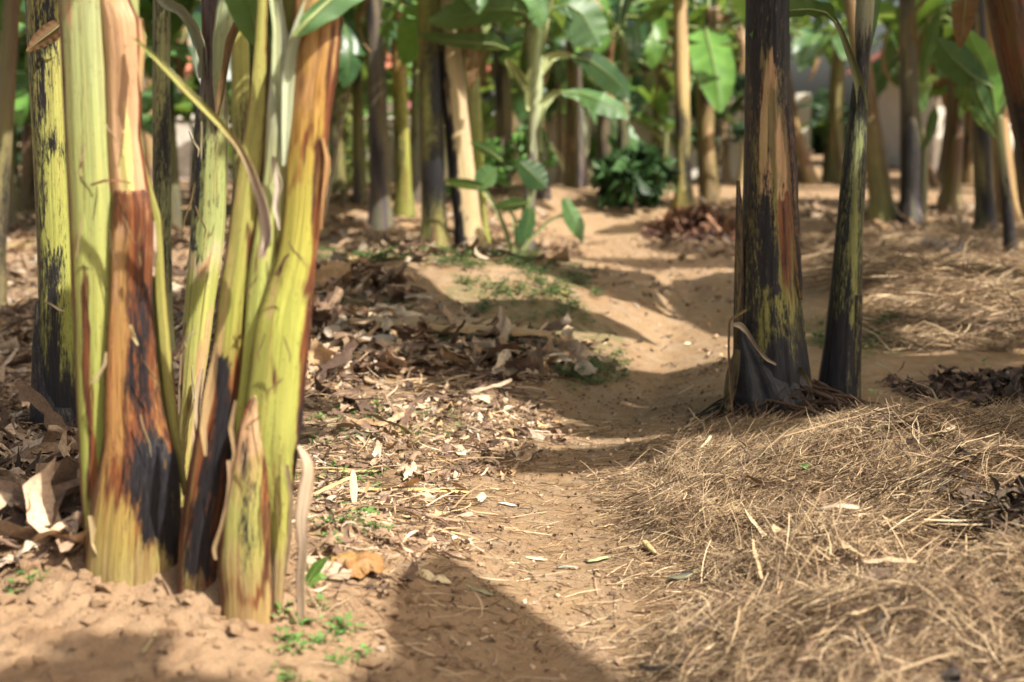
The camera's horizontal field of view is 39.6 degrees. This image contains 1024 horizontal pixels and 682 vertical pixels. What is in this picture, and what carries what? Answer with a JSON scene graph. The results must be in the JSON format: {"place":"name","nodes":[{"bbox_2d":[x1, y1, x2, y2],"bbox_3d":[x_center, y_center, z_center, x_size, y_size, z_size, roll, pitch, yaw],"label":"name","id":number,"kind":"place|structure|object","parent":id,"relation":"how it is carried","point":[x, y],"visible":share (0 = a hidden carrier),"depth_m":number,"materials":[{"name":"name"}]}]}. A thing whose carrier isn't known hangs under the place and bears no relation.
{"place":"outdoors","nodes":[
{"label":"outdoors","id":0,"kind":"place"},
{"bbox_2d":[0,143,1023,681],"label":"ground","id":1,"kind":"structure","parent":0,"point":[116,651],"depth_m":4.27,"materials":[{"name":"soil"}]},
{"bbox_2d":[0,0,19,307],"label":"banana plant","id":2,"kind":"object","parent":1,"relation":"on","point":[9,47],"visible":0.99,"depth_m":8.86,"materials":[{"name":"brown plant"}]},
{"bbox_2d":[0,0,25,230],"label":"banana sucker","id":3,"kind":"object","parent":1,"relation":"on","point":[12,216],"visible":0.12,"depth_m":15.09,"materials":[{"name":"brown plant"}]},
{"bbox_2d":[0,0,34,209],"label":"banana plant","id":4,"kind":"object","parent":1,"relation":"on","point":[27,181],"visible":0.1,"depth_m":18.35,"materials":[{"name":"brown plant"}]},
{"bbox_2d":[13,45,30,213],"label":"banana sucker","id":5,"kind":"object","parent":1,"relation":"on","point":[22,108],"visible":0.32,"depth_m":17.30,"materials":[{"name":"green plant"}]},
{"bbox_2d":[0,413,87,564],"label":"leaf litter","id":6,"kind":"object","parent":1,"relation":"on","point":[43,488],"visible":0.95,"depth_m":3.31,"materials":[{"name":"brown plant"}]},
{"bbox_2d":[25,0,76,431],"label":"banana plant","id":7,"kind":"object","parent":1,"relation":"on","point":[53,383],"visible":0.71,"depth_m":5.34,"materials":[{"name":"green plant"}]},
{"bbox_2d":[0,7,191,85],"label":"banana sucker","id":8,"kind":"object","parent":1,"relation":"on","point":[179,50],"visible":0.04,"depth_m":14.16,"materials":[{"name":"green plant"}]},
{"bbox_2d":[15,113,185,136],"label":"banana sucker","id":9,"kind":"object","parent":1,"relation":"on","point":[145,125],"visible":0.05,"depth_m":17.41,"materials":[{"name":"green plant"}]},
{"bbox_2d":[58,0,185,585],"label":"banana plant","id":10,"kind":"object","parent":1,"relation":"on","point":[132,471],"visible":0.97,"depth_m":3.04,"materials":[{"name":"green plant"}]},
{"bbox_2d":[152,0,175,360],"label":"banana plant","id":11,"kind":"object","parent":1,"relation":"on","point":[161,128],"visible":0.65,"depth_m":6.50,"materials":[{"name":"green plant"}]},
{"bbox_2d":[143,68,184,176],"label":"banana plant","id":12,"kind":"object","parent":1,"relation":"on","point":[147,139],"visible":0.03,"depth_m":28.24,"materials":[{"name":"green plant"}]},
{"bbox_2d":[142,55,192,123],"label":"banana sucker","id":13,"kind":"object","parent":1,"relation":"on","point":[181,108],"visible":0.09,"depth_m":18.46,"materials":[{"name":"green plant"}]},
{"bbox_2d":[139,0,200,230],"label":"banana sucker","id":14,"kind":"object","parent":1,"relation":"on","point":[146,13],"visible":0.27,"depth_m":14.88,"materials":[{"name":"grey plant"}]},
{"bbox_2d":[143,70,231,202],"bbox_3d":[-4.215,-2.842,19.745,2.023,1.930,2.886,-7,10,-39],"label":"banana sucker","id":15,"kind":"object","parent":1,"relation":"on","point":[180,98],"visible":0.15,"depth_m":19.79,"materials":[{"name":"green plant"}]},
{"bbox_2d":[157,0,238,506],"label":"banana plant","id":16,"kind":"object","parent":1,"relation":"on","point":[213,42],"visible":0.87,"depth_m":3.41,"materials":[{"name":"green plant"}]},
{"bbox_2d":[144,1,252,225],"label":"banana plant","id":17,"kind":"object","parent":1,"relation":"on","point":[185,38],"visible":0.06,"depth_m":14.81,"materials":[{"name":"green plant"}]},
{"bbox_2d":[6,397,465,681],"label":"weeds","id":18,"kind":"object","parent":1,"relation":"on","point":[369,509],"visible":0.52,"depth_m":3.04,"materials":[{"name":"green plant"}]},
{"bbox_2d":[231,31,249,193],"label":"banana plant","id":19,"kind":"object","parent":1,"relation":"on","point":[240,72],"visible":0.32,"depth_m":8.83,"materials":[{"name":"green plant"}]},
{"bbox_2d":[133,0,361,624],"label":"banana plant","id":20,"kind":"object","parent":1,"relation":"on","point":[237,513],"visible":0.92,"depth_m":2.92,"materials":[{"name":"green plant"}]},
{"bbox_2d":[186,48,390,115],"bbox_3d":[-2.759,-2.571,16.642,2.683,1.965,2.675,0,8,0],"label":"banana sucker","id":21,"kind":"object","parent":1,"relation":"on","point":[193,85],"visible":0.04,"depth_m":16.53,"materials":[{"name":"green plant"}]},
{"bbox_2d":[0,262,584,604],"bbox_3d":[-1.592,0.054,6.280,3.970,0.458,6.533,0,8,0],"label":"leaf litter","id":22,"kind":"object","parent":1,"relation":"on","point":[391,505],"visible":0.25,"depth_m":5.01,"materials":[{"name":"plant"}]},
{"bbox_2d":[226,10,387,93],"bbox_3d":[-2.438,-2.711,15.780,2.190,2.714,2.610,2,8,14],"label":"banana plant","id":23,"kind":"object","parent":1,"relation":"on","point":[350,64],"visible":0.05,"depth_m":14.85,"materials":[{"name":"green plant"}]},
{"bbox_2d":[0,251,617,450],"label":"leaf litter","id":24,"kind":"object","parent":1,"relation":"on","point":[331,358],"visible":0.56,"depth_m":6.76,"materials":[{"name":"brown plant"}]},
{"bbox_2d":[347,315,482,326],"bbox_3d":[-0.498,-0.106,7.279,0.700,0.054,0.106,-1,8,-6],"label":"dead sheath","id":25,"kind":"object","parent":24,"relation":"on","point":[441,319],"visible":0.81,"depth_m":7.25,"materials":[{"name":"brown plant"}]},
{"bbox_2d":[402,342,492,349],"bbox_3d":[-0.280,0.021,6.856,0.550,0.037,0.065,-1,8,-6],"label":"dead sheath","id":26,"kind":"object","parent":24,"relation":"on","point":[484,345],"visible":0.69,"depth_m":6.84,"materials":[{"name":"brown plant"}]},
{"bbox_2d":[409,324,553,336],"bbox_3d":[-0.165,-0.056,7.152,0.750,0.062,0.097,0,8,0],"label":"dead sheath","id":27,"kind":"object","parent":24,"relation":"on","point":[519,331],"visible":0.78,"depth_m":7.12,"materials":[{"name":"brown plant"}]},
{"bbox_2d":[305,556,328,587],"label":"leaf","id":28,"kind":"object","parent":1,"relation":"on","point":[313,575],"visible":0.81,"depth_m":3.16,"materials":[{"name":"green plant"}]},
{"bbox_2d":[228,81,410,145],"bbox_3d":[-2.591,-2.728,16.627,2.430,2.196,2.600,6,10,34],"label":"banana sucker","id":29,"kind":"object","parent":1,"relation":"on","point":[340,89],"visible":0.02,"depth_m":16.97,"materials":[{"name":"green plant"}]},
{"bbox_2d":[306,555,351,579],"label":"dead leaf","id":30,"kind":"object","parent":1,"relation":"on","point":[335,568],"visible":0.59,"depth_m":3.23,"materials":[{"name":"beige plant"}]},
{"bbox_2d":[324,10,364,215],"bbox_3d":[-1.776,-3.052,15.842,0.860,3.376,0.044,-6,10,-35],"label":"leaning pole","id":31,"kind":"object","parent":1,"relation":"on","point":[337,143],"visible":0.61,"depth_m":15.83,"materials":[{"name":"brown wood"}]},
{"bbox_2d":[330,551,383,579],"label":"dead leaf","id":32,"kind":"object","parent":1,"relation":"on","point":[359,563],"visible":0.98,"depth_m":3.28,"materials":[{"name":"orange plant"}]},
{"bbox_2d":[328,114,393,190],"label":"bush","id":33,"kind":"object","parent":1,"relation":"on","point":[348,157],"visible":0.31,"depth_m":22.41,"materials":[{"name":"green plant"}]},
{"bbox_2d":[339,36,391,166],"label":"banana plant","id":34,"kind":"object","parent":1,"relation":"on","point":[349,103],"visible":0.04,"depth_m":24.16,"materials":[{"name":"green plant"}]},
{"bbox_2d":[177,51,564,114],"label":"house","id":35,"kind":"structure","parent":1,"relation":"on","point":[485,95],"depth_m":30.50,"materials":[{"name":"paint"}]},
{"bbox_2d":[329,0,416,195],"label":"banana plant","id":36,"kind":"object","parent":1,"relation":"on","point":[339,178],"visible":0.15,"depth_m":18.27,"materials":[{"name":"green plant"}]},
{"bbox_2d":[348,0,407,203],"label":"banana sucker","id":37,"kind":"object","parent":1,"relation":"on","point":[359,190],"visible":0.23,"depth_m":16.25,"materials":[{"name":"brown plant"}]},
{"bbox_2d":[175,115,596,182],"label":"boundary wall","id":38,"kind":"structure","parent":1,"relation":"on","point":[184,143],"depth_m":26.61,"materials":[{"name":"stone"}]},
{"bbox_2d":[364,0,419,230],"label":"banana plant","id":39,"kind":"object","parent":1,"relation":"on","point":[380,214],"visible":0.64,"depth_m":14.92,"materials":[{"name":"grey plant"}]},
{"bbox_2d":[390,0,415,218],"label":"banana plant","id":40,"kind":"object","parent":1,"relation":"on","point":[403,204],"visible":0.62,"depth_m":15.62,"materials":[{"name":"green plant"}]},
{"bbox_2d":[342,55,515,184],"bbox_3d":[-1.264,-3.683,23.948,3.241,2.241,2.228,0,8,0],"label":"banana sucker","id":41,"kind":"object","parent":1,"relation":"on","point":[482,89],"visible":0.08,"depth_m":23.87,"materials":[{"name":"green plant"}]},
{"bbox_2d":[379,0,490,243],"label":"banana plant","id":42,"kind":"object","parent":1,"relation":"on","point":[472,59],"visible":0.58,"depth_m":13.03,"materials":[{"name":"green plant"}]},
{"bbox_2d":[404,0,497,203],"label":"banana sucker","id":43,"kind":"object","parent":1,"relation":"on","point":[415,156],"visible":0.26,"depth_m":16.24,"materials":[{"name":"green plant"}]},
{"bbox_2d":[355,0,551,248],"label":"banana plant","id":44,"kind":"object","parent":1,"relation":"on","point":[434,226],"visible":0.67,"depth_m":12.55,"materials":[{"name":"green plant"}]},
{"bbox_2d":[397,0,592,247],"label":"banana plant","id":45,"kind":"object","parent":1,"relation":"on","point":[466,210],"visible":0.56,"depth_m":12.68,"materials":[{"name":"beige plant"}]},
{"bbox_2d":[406,0,587,185],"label":"banana plant","id":46,"kind":"object","parent":1,"relation":"on","point":[503,117],"visible":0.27,"depth_m":18.66,"materials":[{"name":"brown plant"}]},
{"bbox_2d":[480,96,514,142],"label":"banana sucker","id":47,"kind":"object","parent":1,"relation":"on","point":[487,116],"visible":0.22,"depth_m":25.12,"materials":[{"name":"green plant"}]},
{"bbox_2d":[445,121,558,196],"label":"bush","id":48,"kind":"object","parent":1,"relation":"on","point":[520,139],"visible":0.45,"depth_m":16.25,"materials":[{"name":"green plant"}]},
{"bbox_2d":[442,141,584,254],"bbox_3d":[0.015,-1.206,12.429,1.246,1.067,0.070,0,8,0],"label":"elephant ear plant","id":49,"kind":"object","parent":1,"relation":"on","point":[533,175],"visible":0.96,"depth_m":12.42,"materials":[{"name":"green plant"}]},
{"bbox_2d":[6,179,1023,290],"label":"leaf litter","id":50,"kind":"object","parent":1,"relation":"on","point":[563,254],"visible":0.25,"depth_m":13.83,"materials":[{"name":"brown plant"}]},
{"bbox_2d":[479,43,552,183],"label":"banana plant","id":51,"kind":"object","parent":1,"relation":"on","point":[516,123],"visible":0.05,"depth_m":25.99,"materials":[{"name":"green plant"}]},
{"bbox_2d":[418,0,629,251],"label":"banana sucker","id":52,"kind":"object","parent":1,"relation":"on","point":[586,25],"visible":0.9,"depth_m":12.51,"materials":[{"name":"green plant"}]},
{"bbox_2d":[483,75,592,124],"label":"banana sucker","id":53,"kind":"object","parent":1,"relation":"on","point":[551,107],"visible":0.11,"depth_m":26.64,"materials":[{"name":"green plant"}]},
{"bbox_2d":[499,0,614,199],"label":"banana sucker","id":54,"kind":"object","parent":1,"relation":"on","point":[505,25],"visible":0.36,"depth_m":16.29,"materials":[{"name":"green plant"}]},
{"bbox_2d":[512,42,639,187],"bbox_3d":[1.147,-3.954,24.468,2.278,3.116,1.674,-6,10,-36],"label":"banana sucker","id":55,"kind":"object","parent":1,"relation":"on","point":[585,174],"visible":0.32,"depth_m":24.29,"materials":[{"name":"green plant"}]},
{"bbox_2d":[549,41,638,184],"bbox_3d":[0.771,-4.764,25.676,2.900,3.980,3.482,5,9,31],"label":"banana plant","id":56,"kind":"object","parent":1,"relation":"on","point":[560,139],"visible":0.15,"depth_m":26.03,"materials":[{"name":"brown plant"}]},
{"bbox_2d":[317,243,900,383],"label":"weeds","id":57,"kind":"object","parent":1,"relation":"on","point":[552,289],"visible":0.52,"depth_m":8.09,"materials":[{"name":"green plant"}]},
{"bbox_2d":[589,134,681,208],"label":"bush","id":58,"kind":"object","parent":1,"relation":"on","point":[639,167],"visible":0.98,"depth_m":16.05,"materials":[{"name":"green plant"}]},
{"bbox_2d":[542,25,734,176],"bbox_3d":[2.711,-4.385,26.478,3.380,2.895,3.652,-7,11,-39],"label":"banana plant","id":59,"kind":"object","parent":1,"relation":"on","point":[641,98],"visible":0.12,"depth_m":26.32,"materials":[{"name":"green plant"}]},
{"bbox_2d":[552,0,731,163],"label":"banana plant","id":60,"kind":"object","parent":1,"relation":"on","point":[608,48],"visible":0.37,"depth_m":18.88,"materials":[{"name":"green plant"}]},
{"bbox_2d":[629,85,734,177],"bbox_3d":[2.465,-3.612,25.033,2.396,1.785,1.935,-8,11,-44],"label":"banana sucker","id":61,"kind":"object","parent":1,"relation":"on","point":[661,108],"visible":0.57,"depth_m":24.93,"materials":[{"name":"green plant"}]},
{"bbox_2d":[629,4,739,201],"bbox_3d":[2.466,-3.184,19.461,1.969,2.692,1.608,0,8,0],"label":"banana plant","id":62,"kind":"object","parent":1,"relation":"on","point":[649,79],"visible":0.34,"depth_m":19.27,"materials":[{"name":"green plant"}]},
{"bbox_2d":[639,201,735,243],"bbox_3d":[1.947,-1.218,14.620,1.213,0.448,1.748,0,8,0],"label":"dead leaf heap","id":63,"kind":"object","parent":1,"relation":"on","point":[694,223],"visible":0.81,"depth_m":14.56,"materials":[{"name":"brown plant"}]},
{"bbox_2d":[643,93,741,183],"bbox_3d":[3.545,-3.691,25.318,2.169,1.863,1.802,6,10,37],"label":"banana sucker","id":64,"kind":"object","parent":1,"relation":"on","point":[734,106],"visible":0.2,"depth_m":25.22,"materials":[{"name":"green plant"}]},
{"bbox_2d":[658,1,739,182],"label":"banana plant","id":65,"kind":"object","parent":1,"relation":"on","point":[668,14],"visible":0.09,"depth_m":25.84,"materials":[{"name":"green plant"}]},
{"bbox_2d":[670,74,744,190],"bbox_3d":[2.935,-2.815,19.722,1.482,1.992,1.126,0,8,0],"label":"tree","id":66,"kind":"object","parent":1,"relation":"on","point":[737,130],"visible":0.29,"depth_m":19.68,"materials":[{"name":"green plant"}]},
{"bbox_2d":[672,0,744,208],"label":"banana plant","id":67,"kind":"object","parent":1,"relation":"on","point":[684,196],"visible":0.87,"depth_m":16.04,"materials":[{"name":"beige plant"}]},
{"bbox_2d":[630,93,811,178],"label":"boundary wall","id":68,"kind":"structure","parent":1,"relation":"on","point":[642,132],"depth_m":26.98,"materials":[{"name":"paint"}]},
{"bbox_2d":[629,0,827,206],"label":"banana plant","id":69,"kind":"object","parent":1,"relation":"on","point":[713,66],"visible":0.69,"depth_m":18.19,"materials":[{"name":"green plant"}]},
{"bbox_2d":[715,0,810,186],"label":"banana plant","id":70,"kind":"object","parent":1,"relation":"on","point":[805,20],"visible":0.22,"depth_m":24.15,"materials":[{"name":"brown plant"}]},
{"bbox_2d":[710,0,823,184],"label":"banana plant","id":71,"kind":"object","parent":1,"relation":"on","point":[809,174],"visible":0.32,"depth_m":24.87,"materials":[{"name":"brown plant"}]},
{"bbox_2d":[713,0,834,80],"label":"banana plant","id":72,"kind":"object","parent":1,"relation":"on","point":[798,26],"visible":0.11,"depth_m":34.04,"materials":[{"name":"green plant"}]},
{"bbox_2d":[686,0,880,426],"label":"banana plant","id":73,"kind":"object","parent":1,"relation":"on","point":[768,369],"visible":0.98,"depth_m":5.54,"materials":[{"name":"brown plant"}]},
{"bbox_2d":[750,0,880,401],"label":"banana plant","id":74,"kind":"object","parent":1,"relation":"on","point":[840,366],"visible":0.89,"depth_m":5.69,"materials":[{"name":"green plant"}]},
{"bbox_2d":[611,389,1023,681],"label":"dried grass","id":75,"kind":"structure","parent":1,"relation":"on","point":[723,484],"depth_m":3.55,"materials":[{"name":"plant"}]},
{"bbox_2d":[793,0,847,182],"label":"banana plant","id":76,"kind":"object","parent":1,"relation":"on","point":[805,50],"visible":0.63,"depth_m":25.34,"materials":[{"name":"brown plant"}]},
{"bbox_2d":[801,116,847,181],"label":"banana sucker","id":77,"kind":"object","parent":1,"relation":"on","point":[821,132],"visible":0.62,"depth_m":25.63,"materials":[{"name":"green plant"}]},
{"bbox_2d":[800,85,849,154],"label":"tree","id":78,"kind":"object","parent":1,"relation":"on","point":[819,113],"visible":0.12,"depth_m":42.23,"materials":[{"name":"green plant"}]},
{"bbox_2d":[828,16,894,183],"bbox_3d":[5.973,-4.280,24.741,0.769,3.214,3.562,4,9,27],"label":"banana plant","id":79,"kind":"object","parent":1,"relation":"on","point":[838,44],"visible":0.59,"depth_m":24.90,"materials":[{"name":"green plant"}]},
{"bbox_2d":[829,0,897,222],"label":"banana plant","id":80,"kind":"object","parent":1,"relation":"on","point":[881,203],"visible":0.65,"depth_m":16.27,"materials":[{"name":"green plant"}]},
{"bbox_2d":[813,0,946,187],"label":"banana plant","id":81,"kind":"object","parent":1,"relation":"on","point":[932,177],"visible":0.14,"depth_m":23.77,"materials":[{"name":"green plant"}]},
{"bbox_2d":[824,17,947,182],"bbox_3d":[7.736,-4.327,25.342,3.887,3.142,3.345,0,8,0],"label":"banana plant","id":82,"kind":"object","parent":1,"relation":"on","point":[880,79],"visible":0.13,"depth_m":24.89,"materials":[{"name":"brown plant"}]},
{"bbox_2d":[810,3,963,210],"bbox_3d":[5.487,-3.301,18.193,3.168,3.362,2.872,0,8,0],"label":"banana plant","id":83,"kind":"object","parent":1,"relation":"on","point":[951,193],"visible":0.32,"depth_m":18.27,"materials":[{"name":"brown plant"}]},
{"bbox_2d":[897,0,927,223],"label":"banana plant","id":84,"kind":"object","parent":1,"relation":"on","point":[910,203],"visible":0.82,"depth_m":15.99,"materials":[{"name":"grey plant"}]},
{"bbox_2d":[886,11,964,116],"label":"banana sucker","id":85,"kind":"object","parent":1,"relation":"on","point":[926,84],"visible":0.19,"depth_m":19.11,"materials":[{"name":"green plant"}]},
{"bbox_2d":[845,52,1012,170],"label":"house","id":86,"kind":"structure","parent":1,"relation":"on","point":[889,104],"depth_m":33.66,"materials":[{"name":"paint"}]},
{"bbox_2d":[919,9,941,220],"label":"banana sucker","id":87,"kind":"object","parent":1,"relation":"on","point":[930,35],"visible":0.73,"depth_m":16.15,"materials":[{"name":"green plant"}]},
{"bbox_2d":[875,361,1023,409],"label":"dead leaf heap","id":88,"kind":"object","parent":1,"relation":"on","point":[952,383],"visible":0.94,"depth_m":5.92,"materials":[{"name":"brown plant"}]},
{"bbox_2d":[893,0,1023,226],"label":"banana plant","id":89,"kind":"object","parent":1,"relation":"on","point":[920,10],"visible":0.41,"depth_m":15.11,"materials":[{"name":"beige plant"}]},
{"bbox_2d":[962,105,973,183],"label":"banana plant","id":90,"kind":"object","parent":1,"relation":"on","point":[967,170],"visible":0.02,"depth_m":25.19,"materials":[{"name":"brown plant"}]},
{"bbox_2d":[917,0,1023,220],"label":"banana plant","id":91,"kind":"object","parent":1,"relation":"on","point":[961,94],"visible":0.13,"depth_m":16.33,"materials":[{"name":"green plant"}]},
{"bbox_2d":[920,467,1023,560],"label":"dead leaf heap","id":92,"kind":"object","parent":1,"relation":"on","point":[1008,491],"visible":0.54,"depth_m":3.65,"materials":[{"name":"brown plant"}]},
{"bbox_2d":[936,30,1017,257],"bbox_3d":[4.012,-1.609,12.178,0.865,2.119,0.155,0,8,0],"label":"banana sucker","id":93,"kind":"object","parent":1,"relation":"on","point":[971,64],"visible":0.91,"depth_m":12.08,"materials":[{"name":"green plant"}]},
{"bbox_2d":[968,0,998,235],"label":"banana plant","id":94,"kind":"object","parent":1,"relation":"on","point":[984,199],"visible":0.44,"depth_m":14.15,"materials":[{"name":"brown plant"}]},
{"bbox_2d":[951,0,1023,187],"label":"banana plant","id":95,"kind":"object","parent":1,"relation":"on","point":[1006,20],"visible":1,"depth_m":7.98,"materials":[{"name":"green plant"}]},
{"bbox_2d":[399,186,733,681],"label":"path","id":96,"kind":"structure","parent":0,"point":[602,222],"depth_m":4.78,"materials":[{"name":"soil"}]},
{"bbox_2d":[0,426,795,681],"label":"soil clods","id":97,"kind":"object","parent":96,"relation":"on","point":[205,622],"visible":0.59,"depth_m":3.00,"materials":[{"name":"brown soil"}]},
{"bbox_2d":[290,387,572,595],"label":"leaf litter","id":98,"kind":"object","parent":96,"relation":"on","point":[330,539],"visible":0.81,"depth_m":4.80,"materials":[{"name":"beige plant"}]},
{"bbox_2d":[289,411,727,681],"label":"fallen stalks","id":99,"kind":"object","parent":96,"relation":"on","point":[535,533],"visible":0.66,"depth_m":3.77,"materials":[{"name":"plant"}]},
{"bbox_2d":[291,233,734,681],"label":"path debris","id":100,"kind":"object","parent":96,"relation":"on","point":[482,563],"visible":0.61,"depth_m":4.95,"materials":[{"name":"brown soil"}]},
{"bbox_2d":[479,26,565,130],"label":"banana plant","id":101,"kind":"object","parent":96,"relation":"on","point":[518,103],"visible":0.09,"depth_m":22.31,"materials":[{"name":"green plant"}]},
{"bbox_2d":[483,6,673,188],"bbox_3d":[0.926,-3.467,19.940,2.912,3.267,2.975,0,8,0],"label":"banana plant","id":102,"kind":"object","parent":96,"relation":"on","point":[571,175],"visible":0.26,"depth_m":20.20,"materials":[{"name":"brown plant"}]},
{"bbox_2d":[552,0,673,203],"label":"banana sucker","id":103,"kind":"object","parent":96,"relation":"on","point":[633,37],"visible":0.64,"depth_m":16.14,"materials":[{"name":"green plant"}]},
{"bbox_2d":[565,404,810,681],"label":"dried grass","id":104,"kind":"structure","parent":96,"relation":"on","point":[639,447],"depth_m":3.98,"materials":[{"name":"plant"}]},
{"bbox_2d":[711,0,898,109],"label":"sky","id":105,"kind":"structure","parent":0,"point":[800,83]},
{"bbox_2d":[800,210,1023,357],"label":"dried grass","id":106,"kind":"structure","parent":0,"point":[884,263],"depth_m":8.37,"materials":[{"name":"plant"}]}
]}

